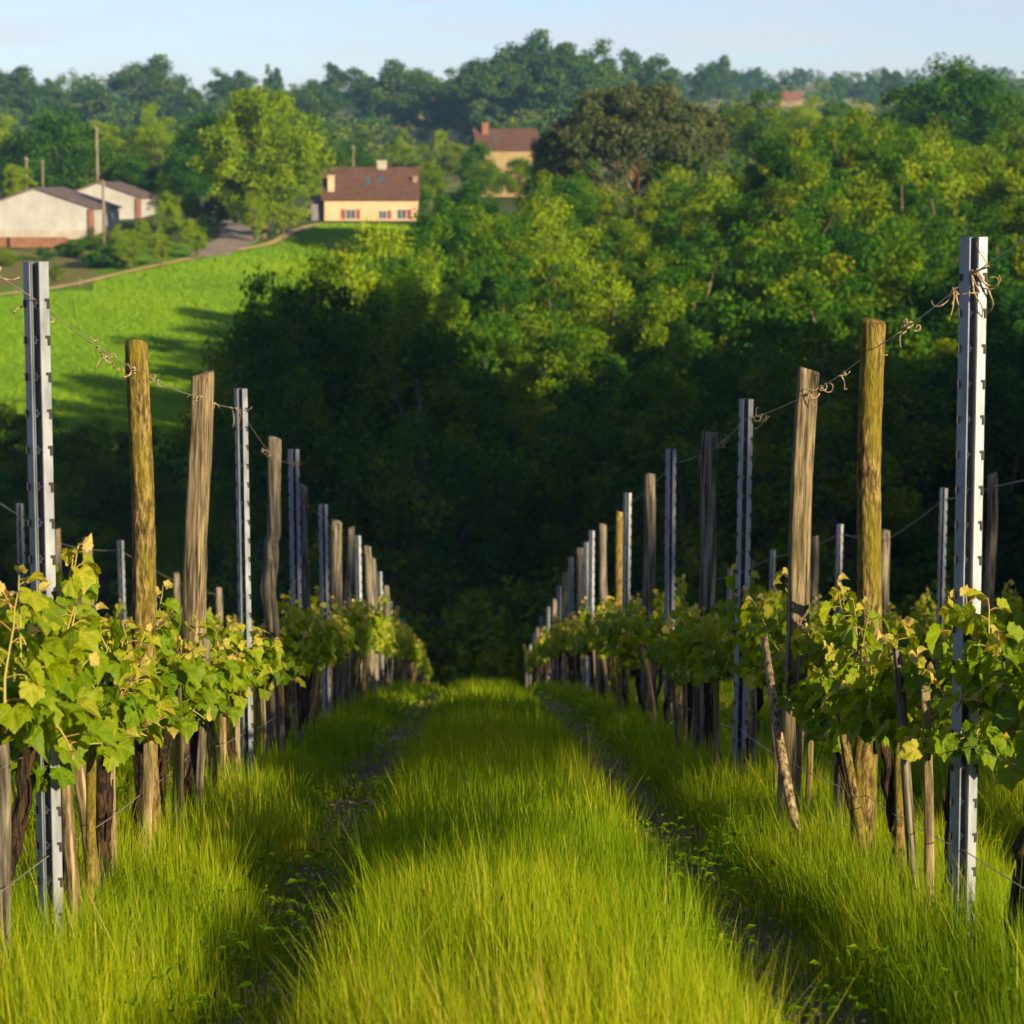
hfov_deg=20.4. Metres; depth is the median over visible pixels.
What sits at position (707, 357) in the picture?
broadleaf tree
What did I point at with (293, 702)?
vine stake
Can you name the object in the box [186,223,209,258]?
broadleaf tree
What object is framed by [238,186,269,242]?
broadleaf tree
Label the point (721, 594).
shrub
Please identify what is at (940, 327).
broadleaf tree
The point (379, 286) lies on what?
broadleaf tree
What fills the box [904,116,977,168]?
broadleaf tree
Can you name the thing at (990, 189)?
broadleaf tree
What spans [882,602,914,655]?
grape vine
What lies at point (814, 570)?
wooden post
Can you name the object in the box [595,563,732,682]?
shrub
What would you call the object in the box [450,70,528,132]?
broadleaf tree
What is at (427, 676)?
grape vine
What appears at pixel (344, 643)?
grape vine
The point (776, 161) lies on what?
broadleaf tree
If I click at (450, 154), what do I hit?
broadleaf tree
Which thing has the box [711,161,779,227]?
broadleaf tree
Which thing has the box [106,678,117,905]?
vine stake
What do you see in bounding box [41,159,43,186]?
utility pole
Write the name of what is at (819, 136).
broadleaf tree
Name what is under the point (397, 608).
wooden post
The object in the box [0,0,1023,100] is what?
sky
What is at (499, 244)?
broadleaf tree
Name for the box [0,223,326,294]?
field path
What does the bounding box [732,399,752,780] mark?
steel post
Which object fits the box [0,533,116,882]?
grape vine
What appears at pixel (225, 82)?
broadleaf tree
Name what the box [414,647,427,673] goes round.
grape vine
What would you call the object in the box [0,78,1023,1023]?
ground
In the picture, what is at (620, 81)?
broadleaf tree
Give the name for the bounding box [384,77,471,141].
broadleaf tree
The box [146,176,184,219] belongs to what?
broadleaf tree
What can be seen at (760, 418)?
dried tendril
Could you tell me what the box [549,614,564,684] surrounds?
grape vine
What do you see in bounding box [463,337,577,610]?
broadleaf tree
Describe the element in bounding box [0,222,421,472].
field grass
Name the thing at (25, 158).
utility pole
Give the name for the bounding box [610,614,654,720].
grape vine
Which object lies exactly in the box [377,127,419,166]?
broadleaf tree
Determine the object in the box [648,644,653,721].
vine stake
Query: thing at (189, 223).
broadleaf tree
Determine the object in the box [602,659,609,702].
vine stake
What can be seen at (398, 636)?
grape vine
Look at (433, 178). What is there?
broadleaf tree
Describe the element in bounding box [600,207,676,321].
broadleaf tree
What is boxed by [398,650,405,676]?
grape vine
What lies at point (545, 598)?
shrub
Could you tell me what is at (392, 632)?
grape vine
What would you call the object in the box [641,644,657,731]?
vine stake
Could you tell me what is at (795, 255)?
broadleaf tree
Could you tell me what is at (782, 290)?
broadleaf tree
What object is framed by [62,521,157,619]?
broadleaf tree
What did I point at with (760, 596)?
grape vine
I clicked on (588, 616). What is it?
grape vine
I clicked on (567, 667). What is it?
vine stake
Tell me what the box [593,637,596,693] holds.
vine stake
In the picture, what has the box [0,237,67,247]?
wall
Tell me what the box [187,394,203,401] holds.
dried tendril
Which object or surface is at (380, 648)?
grape vine
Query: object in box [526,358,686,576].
broadleaf tree
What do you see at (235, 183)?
broadleaf tree
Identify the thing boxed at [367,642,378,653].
grape vine
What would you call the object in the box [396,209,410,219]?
window
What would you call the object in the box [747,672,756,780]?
vine stake
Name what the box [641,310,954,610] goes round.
broadleaf tree
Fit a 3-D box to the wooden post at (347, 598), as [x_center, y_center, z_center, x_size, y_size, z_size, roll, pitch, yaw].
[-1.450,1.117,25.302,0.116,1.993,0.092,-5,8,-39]
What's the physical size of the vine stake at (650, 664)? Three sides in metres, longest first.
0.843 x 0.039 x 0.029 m
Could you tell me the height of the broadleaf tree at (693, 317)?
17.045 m
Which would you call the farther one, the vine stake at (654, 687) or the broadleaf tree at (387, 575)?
the broadleaf tree at (387, 575)
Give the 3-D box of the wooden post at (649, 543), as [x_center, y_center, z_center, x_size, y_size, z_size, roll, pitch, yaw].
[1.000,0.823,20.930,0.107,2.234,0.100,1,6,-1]
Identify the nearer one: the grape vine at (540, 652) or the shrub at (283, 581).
the grape vine at (540, 652)
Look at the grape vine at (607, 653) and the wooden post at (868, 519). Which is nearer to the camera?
the wooden post at (868, 519)
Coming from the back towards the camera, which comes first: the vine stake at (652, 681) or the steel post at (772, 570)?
the steel post at (772, 570)
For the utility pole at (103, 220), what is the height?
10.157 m
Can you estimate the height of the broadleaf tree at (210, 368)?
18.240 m
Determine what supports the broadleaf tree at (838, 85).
on the ground at (76, 268)
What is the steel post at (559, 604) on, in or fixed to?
on the ground at (76, 268)
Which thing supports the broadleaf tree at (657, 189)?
on the ground at (76, 268)
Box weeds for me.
[10,692,1022,1023]
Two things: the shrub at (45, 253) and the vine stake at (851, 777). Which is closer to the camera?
the vine stake at (851, 777)
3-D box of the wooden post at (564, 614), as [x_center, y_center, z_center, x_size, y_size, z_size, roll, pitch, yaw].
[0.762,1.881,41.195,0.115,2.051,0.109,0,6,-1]
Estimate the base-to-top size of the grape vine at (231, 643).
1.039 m
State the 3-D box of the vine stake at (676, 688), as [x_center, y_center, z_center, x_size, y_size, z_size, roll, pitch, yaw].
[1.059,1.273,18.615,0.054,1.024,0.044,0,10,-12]
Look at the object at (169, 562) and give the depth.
167.12 m
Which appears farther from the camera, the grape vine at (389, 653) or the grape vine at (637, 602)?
the grape vine at (389, 653)
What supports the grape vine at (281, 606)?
on the ground at (76, 268)
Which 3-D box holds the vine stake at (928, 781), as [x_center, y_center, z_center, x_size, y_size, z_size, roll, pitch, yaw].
[1.132,0.956,7.735,0.040,0.983,0.039,-4,5,-21]
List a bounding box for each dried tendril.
[0,266,19,279]
[13,299,54,322]
[89,336,111,364]
[96,353,122,369]
[121,361,135,377]
[149,374,160,386]
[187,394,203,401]
[231,407,251,425]
[287,457,303,467]
[716,435,728,447]
[754,407,769,428]
[805,383,832,398]
[840,371,850,389]
[898,318,920,346]
[931,287,958,321]
[959,242,1000,317]
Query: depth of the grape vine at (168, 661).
9.28 m
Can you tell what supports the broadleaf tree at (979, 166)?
on the ground at (76, 268)
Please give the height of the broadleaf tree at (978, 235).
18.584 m
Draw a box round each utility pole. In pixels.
[24,156,27,188]
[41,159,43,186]
[94,125,98,181]
[100,180,105,261]
[351,145,354,166]
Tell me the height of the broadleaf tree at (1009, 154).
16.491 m
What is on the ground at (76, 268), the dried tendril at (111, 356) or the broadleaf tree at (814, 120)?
the broadleaf tree at (814, 120)
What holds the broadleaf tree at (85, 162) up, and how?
on the ground at (76, 268)
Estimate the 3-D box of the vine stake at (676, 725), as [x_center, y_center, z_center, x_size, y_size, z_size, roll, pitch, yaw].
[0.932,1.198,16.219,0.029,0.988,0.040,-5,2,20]
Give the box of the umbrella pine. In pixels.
[526,80,732,220]
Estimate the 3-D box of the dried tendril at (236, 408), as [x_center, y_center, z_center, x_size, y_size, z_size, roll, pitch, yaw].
[-1.244,-0.436,13.064,0.037,0.098,0.115,-6,9,-44]
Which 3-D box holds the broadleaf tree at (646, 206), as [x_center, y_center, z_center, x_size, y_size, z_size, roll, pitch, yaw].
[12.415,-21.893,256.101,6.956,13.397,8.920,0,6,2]
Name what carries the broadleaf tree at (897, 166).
on the ground at (76, 268)
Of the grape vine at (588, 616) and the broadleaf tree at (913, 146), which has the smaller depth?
the grape vine at (588, 616)
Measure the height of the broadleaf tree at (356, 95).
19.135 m
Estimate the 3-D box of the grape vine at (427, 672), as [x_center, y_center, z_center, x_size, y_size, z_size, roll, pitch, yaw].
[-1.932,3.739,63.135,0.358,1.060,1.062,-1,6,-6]
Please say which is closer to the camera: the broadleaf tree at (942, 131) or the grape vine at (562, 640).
the grape vine at (562, 640)
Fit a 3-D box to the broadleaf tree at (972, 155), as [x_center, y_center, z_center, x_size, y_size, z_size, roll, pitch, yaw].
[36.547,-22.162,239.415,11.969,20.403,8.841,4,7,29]
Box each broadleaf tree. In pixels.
[0,65,48,122]
[0,104,116,189]
[0,113,40,197]
[0,163,38,198]
[0,400,105,582]
[0,412,54,514]
[0,468,93,623]
[0,484,116,596]
[7,431,131,547]
[26,416,172,542]
[31,137,124,189]
[33,78,79,114]
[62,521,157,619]
[70,81,110,123]
[85,118,126,181]
[89,417,181,540]
[91,455,186,544]
[103,54,193,119]
[105,224,130,249]
[108,153,160,193]
[111,233,147,268]
[118,101,178,191]
[128,219,155,254]
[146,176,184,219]
[150,232,172,265]
[152,191,185,247]
[153,276,430,615]
[154,143,216,201]
[161,111,257,204]
[163,263,411,614]
[165,84,206,118]
[172,298,373,572]
[178,219,197,250]
[180,191,200,220]
[186,83,336,237]
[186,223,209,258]
[206,67,254,108]
[215,249,388,566]
[223,286,340,454]
[231,213,427,531]
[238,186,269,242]
[262,283,506,593]
[263,64,284,96]
[268,186,297,239]
[282,279,549,627]
[283,79,345,130]
[299,242,371,309]
[300,124,353,159]
[300,151,322,209]
[316,61,372,116]
[322,141,374,172]
[328,265,429,319]
[339,265,468,613]
[349,244,434,320]
[351,71,397,117]
[358,59,449,126]
[368,152,385,166]
[371,242,502,342]
[374,222,476,321]
[375,213,485,311]
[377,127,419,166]
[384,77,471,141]
[396,356,541,630]
[407,189,493,281]
[413,142,433,169]
[418,173,431,209]
[420,160,447,207]
[422,178,507,258]
[425,128,454,172]
[426,305,469,363]
[427,298,546,408]
[434,256,482,285]
[435,141,471,182]
[435,211,555,310]
[437,275,536,376]
[442,200,497,249]
[444,56,482,101]
[444,346,568,615]
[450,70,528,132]
[450,202,510,275]
[455,141,501,193]
[455,221,538,311]
[457,258,531,351]
[459,60,536,127]
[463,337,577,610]
[464,251,549,352]
[464,325,532,571]
[465,161,506,200]
[468,29,553,108]
[470,337,551,592]
[485,169,608,310]
[490,176,613,273]
[495,157,533,198]
[496,42,607,116]
[500,373,719,599]
[502,301,635,400]
[508,182,604,266]
[512,191,618,311]
[513,151,612,210]
[514,286,581,387]
[515,252,692,394]
[522,63,612,122]
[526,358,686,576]
[533,329,638,459]
[534,183,614,255]
[539,269,626,355]
[540,250,634,322]
[543,36,619,105]
[551,323,637,412]
[559,177,630,248]
[567,331,769,606]
[578,225,616,267]
[582,165,713,240]
[588,197,690,281]
[593,54,639,90]
[597,285,728,382]
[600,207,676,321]
[600,248,689,353]
[601,324,710,491]
[610,279,667,355]
[616,47,692,107]
[621,195,659,229]
[621,255,685,367]
[622,289,826,548]
[623,258,724,302]
[626,288,723,385]
[627,246,765,364]
[632,220,754,296]
[638,140,730,226]
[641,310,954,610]
[641,314,998,617]
[642,176,748,250]
[645,319,854,587]
[647,170,742,257]
[658,234,771,306]
[662,220,782,318]
[675,72,702,103]
[682,179,710,209]
[684,195,788,259]
[687,326,824,565]
[688,63,720,104]
[700,54,740,103]
[704,118,833,211]
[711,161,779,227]
[712,89,801,161]
[716,251,923,379]
[719,217,812,310]
[721,128,872,268]
[721,233,879,336]
[723,267,938,399]
[733,216,817,293]
[734,66,771,99]
[736,133,831,224]
[736,203,850,258]
[745,267,875,323]
[751,200,866,274]
[756,183,823,258]
[765,196,955,362]
[766,126,872,228]
[768,80,784,100]
[771,93,843,151]
[787,67,808,89]
[799,234,926,363]
[804,99,852,162]
[805,117,891,183]
[810,115,956,231]
[810,130,881,190]
[813,309,935,590]
[814,177,903,232]
[818,134,1007,234]
[820,155,953,234]
[824,98,903,173]
[826,73,852,102]
[828,105,884,159]
[840,358,1023,593]
[842,173,959,305]
[843,208,955,322]
[846,74,882,103]
[855,129,984,220]
[857,212,958,292]
[863,217,948,331]
[868,82,938,140]
[874,67,906,104]
[877,52,1023,149]
[877,183,1011,309]
[885,248,1023,375]
[885,308,1023,611]
[895,263,1023,361]
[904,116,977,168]
[906,275,1023,386]
[907,127,1011,200]
[907,312,1021,598]
[922,231,1023,331]
[924,128,973,174]
[924,148,1023,277]
[927,326,1023,610]
[938,140,994,177]
[942,233,1023,300]
[943,164,1023,277]
[948,200,1004,278]
[950,381,1023,568]
[952,85,1023,154]
[952,174,1023,277]
[968,178,1023,252]
[979,113,1023,164]
[983,127,1023,199]
[988,234,1023,283]
[991,78,1017,98]
[1002,146,1023,167]
[1006,190,1023,230]
[1009,217,1023,280]
[1012,242,1023,274]
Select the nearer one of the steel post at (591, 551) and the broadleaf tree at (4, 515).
the steel post at (591, 551)
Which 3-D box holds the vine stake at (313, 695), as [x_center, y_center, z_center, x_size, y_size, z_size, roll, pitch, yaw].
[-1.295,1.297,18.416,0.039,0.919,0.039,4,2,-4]
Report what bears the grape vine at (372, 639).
on the ground at (76, 268)
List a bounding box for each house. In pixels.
[470,123,538,196]
[779,92,802,105]
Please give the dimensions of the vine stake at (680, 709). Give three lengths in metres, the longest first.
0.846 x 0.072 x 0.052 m
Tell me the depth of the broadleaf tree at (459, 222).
227.57 m
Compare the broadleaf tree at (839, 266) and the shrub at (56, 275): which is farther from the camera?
the shrub at (56, 275)
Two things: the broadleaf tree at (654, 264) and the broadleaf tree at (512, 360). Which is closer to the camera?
the broadleaf tree at (512, 360)
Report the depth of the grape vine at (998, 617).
19.76 m
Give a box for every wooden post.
[55,528,61,594]
[125,339,161,863]
[173,572,181,624]
[182,370,214,804]
[215,587,222,626]
[260,435,281,762]
[300,484,311,722]
[330,519,342,712]
[343,526,354,702]
[363,545,375,695]
[372,557,378,692]
[383,585,389,682]
[394,605,400,681]
[525,654,527,689]
[535,627,539,682]
[551,598,556,683]
[561,572,567,683]
[575,547,582,686]
[598,523,607,697]
[612,510,622,701]
[640,473,655,717]
[692,431,717,764]
[750,559,753,598]
[777,366,818,840]
[810,535,818,613]
[849,315,885,874]
[881,529,889,615]
[983,472,997,612]
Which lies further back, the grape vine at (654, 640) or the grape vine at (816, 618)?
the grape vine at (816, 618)
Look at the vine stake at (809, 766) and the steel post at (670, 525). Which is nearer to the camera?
the vine stake at (809, 766)
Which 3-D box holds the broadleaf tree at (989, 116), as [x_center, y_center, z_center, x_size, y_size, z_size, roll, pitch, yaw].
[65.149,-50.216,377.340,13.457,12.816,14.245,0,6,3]
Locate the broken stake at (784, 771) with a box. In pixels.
[760,635,802,845]
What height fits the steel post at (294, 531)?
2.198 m
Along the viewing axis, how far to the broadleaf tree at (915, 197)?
210.96 m
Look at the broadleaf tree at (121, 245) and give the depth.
309.96 m
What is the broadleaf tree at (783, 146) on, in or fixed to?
on the ground at (76, 268)
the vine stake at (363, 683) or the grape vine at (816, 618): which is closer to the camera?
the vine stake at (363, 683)
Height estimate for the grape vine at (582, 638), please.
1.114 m
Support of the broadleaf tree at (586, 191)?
on the ground at (76, 268)
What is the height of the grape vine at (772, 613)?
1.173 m
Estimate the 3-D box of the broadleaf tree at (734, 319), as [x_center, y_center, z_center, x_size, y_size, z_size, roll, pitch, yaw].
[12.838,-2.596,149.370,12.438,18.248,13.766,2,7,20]
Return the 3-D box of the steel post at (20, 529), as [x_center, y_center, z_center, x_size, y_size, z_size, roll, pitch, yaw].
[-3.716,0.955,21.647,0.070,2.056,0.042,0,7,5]
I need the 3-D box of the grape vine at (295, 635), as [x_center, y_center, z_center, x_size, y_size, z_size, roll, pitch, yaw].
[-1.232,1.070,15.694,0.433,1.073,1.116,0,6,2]
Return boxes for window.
[341,209,359,219]
[378,210,390,219]
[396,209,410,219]
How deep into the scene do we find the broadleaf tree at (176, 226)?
325.42 m
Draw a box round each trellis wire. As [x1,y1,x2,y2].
[0,503,217,594]
[0,671,369,892]
[2,279,401,621]
[531,239,1023,644]
[548,669,1023,888]
[719,480,1023,578]
[971,746,1016,765]
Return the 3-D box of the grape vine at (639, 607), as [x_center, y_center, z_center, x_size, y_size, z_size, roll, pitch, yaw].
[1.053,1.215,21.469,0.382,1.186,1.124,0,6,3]
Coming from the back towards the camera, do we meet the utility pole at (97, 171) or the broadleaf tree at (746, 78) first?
the broadleaf tree at (746, 78)
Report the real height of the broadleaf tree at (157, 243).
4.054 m
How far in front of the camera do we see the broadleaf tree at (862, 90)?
1483.92 m
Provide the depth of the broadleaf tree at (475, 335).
155.00 m
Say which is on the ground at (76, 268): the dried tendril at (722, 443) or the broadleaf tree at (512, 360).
the broadleaf tree at (512, 360)
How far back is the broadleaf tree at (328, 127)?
633.00 m
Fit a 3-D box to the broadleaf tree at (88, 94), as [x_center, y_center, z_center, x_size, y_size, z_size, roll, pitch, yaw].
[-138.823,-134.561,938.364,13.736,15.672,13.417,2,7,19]
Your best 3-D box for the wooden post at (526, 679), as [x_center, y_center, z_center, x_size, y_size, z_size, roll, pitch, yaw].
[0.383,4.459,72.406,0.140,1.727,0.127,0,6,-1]
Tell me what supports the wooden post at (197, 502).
on the ground at (76, 268)
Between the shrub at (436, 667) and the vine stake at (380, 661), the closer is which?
the vine stake at (380, 661)
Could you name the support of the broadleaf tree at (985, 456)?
on the ground at (76, 268)
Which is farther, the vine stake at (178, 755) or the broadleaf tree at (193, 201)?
the broadleaf tree at (193, 201)
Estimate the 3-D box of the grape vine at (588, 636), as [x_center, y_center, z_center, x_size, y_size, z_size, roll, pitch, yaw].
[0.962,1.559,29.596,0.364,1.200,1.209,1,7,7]
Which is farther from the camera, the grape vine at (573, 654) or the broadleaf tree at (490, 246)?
the broadleaf tree at (490, 246)
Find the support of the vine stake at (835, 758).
on the ground at (76, 268)
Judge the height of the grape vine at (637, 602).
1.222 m
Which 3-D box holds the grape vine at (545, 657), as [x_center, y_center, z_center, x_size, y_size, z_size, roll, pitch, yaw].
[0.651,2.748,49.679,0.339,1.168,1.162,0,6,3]
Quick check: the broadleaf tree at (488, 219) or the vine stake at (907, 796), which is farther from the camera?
the broadleaf tree at (488, 219)
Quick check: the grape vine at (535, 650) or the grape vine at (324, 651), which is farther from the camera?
the grape vine at (535, 650)
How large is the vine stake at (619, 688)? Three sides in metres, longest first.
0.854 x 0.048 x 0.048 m
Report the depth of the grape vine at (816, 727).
9.71 m
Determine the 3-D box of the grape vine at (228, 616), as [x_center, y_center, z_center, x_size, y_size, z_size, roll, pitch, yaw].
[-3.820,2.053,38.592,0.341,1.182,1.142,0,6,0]
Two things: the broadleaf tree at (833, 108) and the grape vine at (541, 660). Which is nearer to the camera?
the grape vine at (541, 660)
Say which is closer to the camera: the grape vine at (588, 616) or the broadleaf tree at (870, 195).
the grape vine at (588, 616)
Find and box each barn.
[0,187,121,238]
[75,181,158,218]
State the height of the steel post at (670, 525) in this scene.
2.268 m
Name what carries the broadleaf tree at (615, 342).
on the ground at (76, 268)
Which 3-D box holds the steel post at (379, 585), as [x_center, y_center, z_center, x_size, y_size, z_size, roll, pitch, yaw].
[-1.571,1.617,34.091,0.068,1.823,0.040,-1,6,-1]
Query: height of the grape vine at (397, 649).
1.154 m
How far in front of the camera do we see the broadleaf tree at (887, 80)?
1236.77 m
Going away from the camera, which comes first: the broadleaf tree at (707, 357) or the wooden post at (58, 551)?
the wooden post at (58, 551)
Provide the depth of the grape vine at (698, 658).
13.96 m
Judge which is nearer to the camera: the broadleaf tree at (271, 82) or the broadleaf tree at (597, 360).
the broadleaf tree at (597, 360)
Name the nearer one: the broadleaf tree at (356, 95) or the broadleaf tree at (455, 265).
the broadleaf tree at (455, 265)
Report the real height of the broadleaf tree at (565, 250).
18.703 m
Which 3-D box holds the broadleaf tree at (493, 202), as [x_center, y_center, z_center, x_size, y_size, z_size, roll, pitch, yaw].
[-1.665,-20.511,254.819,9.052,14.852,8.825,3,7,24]
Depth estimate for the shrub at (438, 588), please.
111.61 m
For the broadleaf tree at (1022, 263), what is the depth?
177.50 m
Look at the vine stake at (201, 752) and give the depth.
10.99 m
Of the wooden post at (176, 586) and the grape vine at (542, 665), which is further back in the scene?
the grape vine at (542, 665)
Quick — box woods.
[0,62,1023,192]
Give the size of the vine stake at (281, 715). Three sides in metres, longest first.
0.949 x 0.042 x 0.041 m
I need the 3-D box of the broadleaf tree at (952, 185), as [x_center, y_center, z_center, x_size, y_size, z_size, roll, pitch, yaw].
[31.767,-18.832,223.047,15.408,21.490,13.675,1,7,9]
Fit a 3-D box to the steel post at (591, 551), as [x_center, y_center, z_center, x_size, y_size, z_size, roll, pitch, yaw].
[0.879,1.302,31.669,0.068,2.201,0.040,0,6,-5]
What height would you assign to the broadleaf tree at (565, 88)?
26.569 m
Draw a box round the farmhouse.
[321,160,420,220]
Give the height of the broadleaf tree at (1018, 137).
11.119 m
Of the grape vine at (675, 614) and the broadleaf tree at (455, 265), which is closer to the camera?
the grape vine at (675, 614)
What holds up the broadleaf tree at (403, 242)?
on the ground at (76, 268)
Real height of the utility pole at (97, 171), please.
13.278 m
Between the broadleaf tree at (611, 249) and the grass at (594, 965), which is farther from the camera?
the broadleaf tree at (611, 249)
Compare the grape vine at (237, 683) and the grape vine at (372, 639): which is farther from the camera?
the grape vine at (372, 639)
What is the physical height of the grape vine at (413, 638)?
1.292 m
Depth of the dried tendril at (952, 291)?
7.52 m
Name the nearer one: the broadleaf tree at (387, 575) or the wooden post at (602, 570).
the wooden post at (602, 570)
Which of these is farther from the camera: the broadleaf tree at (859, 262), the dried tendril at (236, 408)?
the broadleaf tree at (859, 262)
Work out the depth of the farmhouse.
357.99 m
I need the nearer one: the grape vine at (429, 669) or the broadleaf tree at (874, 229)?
the grape vine at (429, 669)
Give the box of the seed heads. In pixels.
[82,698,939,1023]
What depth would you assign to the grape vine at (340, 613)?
22.79 m
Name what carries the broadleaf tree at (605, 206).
on the ground at (76, 268)
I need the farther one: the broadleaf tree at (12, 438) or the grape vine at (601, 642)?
the broadleaf tree at (12, 438)
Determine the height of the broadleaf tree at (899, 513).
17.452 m
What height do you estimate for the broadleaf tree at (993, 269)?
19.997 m
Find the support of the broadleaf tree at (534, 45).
on the ground at (76, 268)
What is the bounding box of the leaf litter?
[162,700,878,1023]
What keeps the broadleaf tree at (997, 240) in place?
on the ground at (76, 268)
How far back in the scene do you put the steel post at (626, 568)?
24.03 m
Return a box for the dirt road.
[187,211,268,257]
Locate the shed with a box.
[310,195,323,219]
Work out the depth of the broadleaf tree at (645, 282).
200.22 m
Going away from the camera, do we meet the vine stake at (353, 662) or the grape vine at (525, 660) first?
the vine stake at (353, 662)
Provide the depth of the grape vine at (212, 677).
11.03 m
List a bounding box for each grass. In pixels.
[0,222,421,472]
[0,671,1023,1023]
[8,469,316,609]
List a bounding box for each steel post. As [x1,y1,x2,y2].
[16,503,25,605]
[23,261,63,976]
[117,540,125,628]
[234,388,253,780]
[288,449,303,744]
[318,504,330,723]
[354,535,361,697]
[377,571,384,686]
[390,601,393,684]
[401,618,405,680]
[532,633,534,646]
[540,616,542,682]
[546,607,549,683]
[557,586,561,678]
[568,557,572,682]
[582,542,587,690]
[587,531,594,692]
[622,493,631,703]
[663,449,675,723]
[726,569,731,615]
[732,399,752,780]
[769,550,775,591]
[834,524,842,614]
[935,488,947,667]
[947,237,987,949]
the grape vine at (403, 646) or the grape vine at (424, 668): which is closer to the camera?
the grape vine at (403, 646)
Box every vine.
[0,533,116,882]
[9,679,176,930]
[81,602,181,912]
[82,536,96,688]
[98,580,198,867]
[98,599,126,683]
[156,611,215,828]
[162,611,245,806]
[163,611,180,626]
[179,599,242,821]
[211,614,272,786]
[213,619,219,642]
[214,613,222,642]
[214,629,281,686]
[222,615,236,632]
[251,620,285,700]
[254,603,329,739]
[260,593,318,657]
[281,596,336,733]
[285,585,342,714]
[286,605,339,745]
[304,608,334,737]
[317,616,336,725]
[329,595,354,714]
[329,616,369,704]
[332,614,359,711]
[343,595,382,693]
[351,598,378,696]
[356,624,371,660]
[356,644,364,660]
[365,592,389,645]
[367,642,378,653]
[370,620,388,648]
[374,614,391,652]
[378,610,396,663]
[382,630,393,653]
[383,616,399,680]
[384,622,397,685]
[390,613,401,652]
[393,610,401,641]
[394,622,405,682]
[394,624,409,682]
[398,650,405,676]
[402,622,417,678]
[403,628,416,667]
[405,639,416,667]
[407,636,420,680]
[413,643,423,667]
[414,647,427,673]
[418,639,429,663]
[422,649,432,672]
[422,655,427,673]
[422,659,431,683]
[422,663,433,681]
[523,643,536,684]
[524,658,531,682]
[528,648,539,674]
[531,638,543,659]
[534,626,548,675]
[535,636,545,674]
[536,640,545,683]
[536,653,542,682]
[539,632,548,657]
[540,630,554,665]
[540,640,549,672]
[544,632,556,684]
[548,631,559,654]
[548,646,558,660]
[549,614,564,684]
[551,626,566,679]
[553,623,571,686]
[557,615,574,685]
[557,634,573,687]
[559,611,574,648]
[560,619,581,691]
[564,623,578,677]
[568,625,581,676]
[571,614,597,697]
[571,641,587,655]
[572,596,595,660]
[584,607,610,696]
[586,620,591,644]
[587,610,606,703]
[592,599,609,670]
[592,604,633,712]
[599,639,616,658]
[602,596,638,620]
[605,595,613,623]
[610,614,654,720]
[613,593,641,715]
[626,602,641,638]
[639,587,680,731]
[640,573,687,714]
[650,616,693,716]
[661,603,734,765]
[661,606,695,734]
[668,593,735,762]
[669,602,694,754]
[717,563,772,770]
[737,579,829,794]
[739,567,828,747]
[774,643,888,813]
[790,573,918,831]
[804,596,935,898]
[810,595,823,626]
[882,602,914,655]
[891,587,936,688]
[893,589,1015,926]
[908,593,951,686]
[937,584,1023,996]
[941,590,996,632]
[981,601,1006,638]
[998,579,1023,646]
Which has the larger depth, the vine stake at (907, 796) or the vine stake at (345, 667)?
the vine stake at (345, 667)
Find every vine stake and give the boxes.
[0,741,11,992]
[61,784,81,939]
[74,764,101,910]
[83,700,97,934]
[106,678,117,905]
[139,736,153,866]
[172,649,183,835]
[194,636,210,819]
[207,649,216,804]
[218,711,226,795]
[233,704,240,794]
[253,635,261,777]
[259,637,266,763]
[278,685,285,761]
[290,675,298,744]
[308,667,317,741]
[330,637,331,707]
[331,667,332,714]
[335,652,345,715]
[344,655,346,687]
[347,651,350,708]
[351,626,355,704]
[356,659,358,691]
[361,636,367,700]
[367,648,371,690]
[378,654,381,689]
[389,654,392,687]
[394,654,398,682]
[400,659,402,686]
[408,663,410,680]
[561,651,564,685]
[566,656,567,680]
[582,653,585,686]
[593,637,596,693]
[595,653,597,692]
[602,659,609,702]
[610,657,611,702]
[616,657,617,700]
[617,660,621,718]
[626,671,628,710]
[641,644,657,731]
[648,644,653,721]
[649,647,651,728]
[653,660,655,694]
[666,637,679,755]
[672,679,677,723]
[674,687,682,734]
[682,683,687,753]
[706,638,712,759]
[713,645,719,781]
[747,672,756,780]
[768,698,777,797]
[805,709,813,811]
[833,647,856,858]
[834,752,836,802]
[837,710,869,879]
[893,648,920,905]
[893,743,905,900]
[921,684,934,920]
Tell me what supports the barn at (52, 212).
on the ground at (76, 268)
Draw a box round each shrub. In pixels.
[0,245,22,265]
[34,246,57,259]
[49,264,66,280]
[53,240,86,255]
[76,228,106,248]
[79,243,141,267]
[195,214,209,231]
[196,194,239,224]
[206,549,329,677]
[258,565,362,623]
[278,527,436,635]
[343,580,433,659]
[400,596,544,688]
[401,556,522,665]
[407,611,454,686]
[422,575,541,683]
[471,581,544,672]
[512,566,609,682]
[516,538,614,622]
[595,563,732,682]
[608,575,641,604]
[655,547,758,680]
[689,525,856,619]
[818,585,842,615]
[845,530,946,611]
[889,558,981,617]
[890,536,1023,669]
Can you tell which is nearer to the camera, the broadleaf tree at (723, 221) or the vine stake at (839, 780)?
the vine stake at (839, 780)
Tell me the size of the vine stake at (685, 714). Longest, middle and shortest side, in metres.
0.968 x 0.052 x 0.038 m
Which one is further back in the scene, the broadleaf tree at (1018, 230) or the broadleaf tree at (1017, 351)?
the broadleaf tree at (1018, 230)
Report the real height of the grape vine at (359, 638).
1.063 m
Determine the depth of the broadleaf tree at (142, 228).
319.60 m
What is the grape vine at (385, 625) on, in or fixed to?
on the ground at (76, 268)
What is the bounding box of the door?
[314,212,320,219]
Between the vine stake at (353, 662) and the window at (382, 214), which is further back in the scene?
the window at (382, 214)
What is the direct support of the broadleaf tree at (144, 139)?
on the ground at (76, 268)
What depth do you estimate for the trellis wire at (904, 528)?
23.92 m
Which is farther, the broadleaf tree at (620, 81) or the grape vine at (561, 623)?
the broadleaf tree at (620, 81)
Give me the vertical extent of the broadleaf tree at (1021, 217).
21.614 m

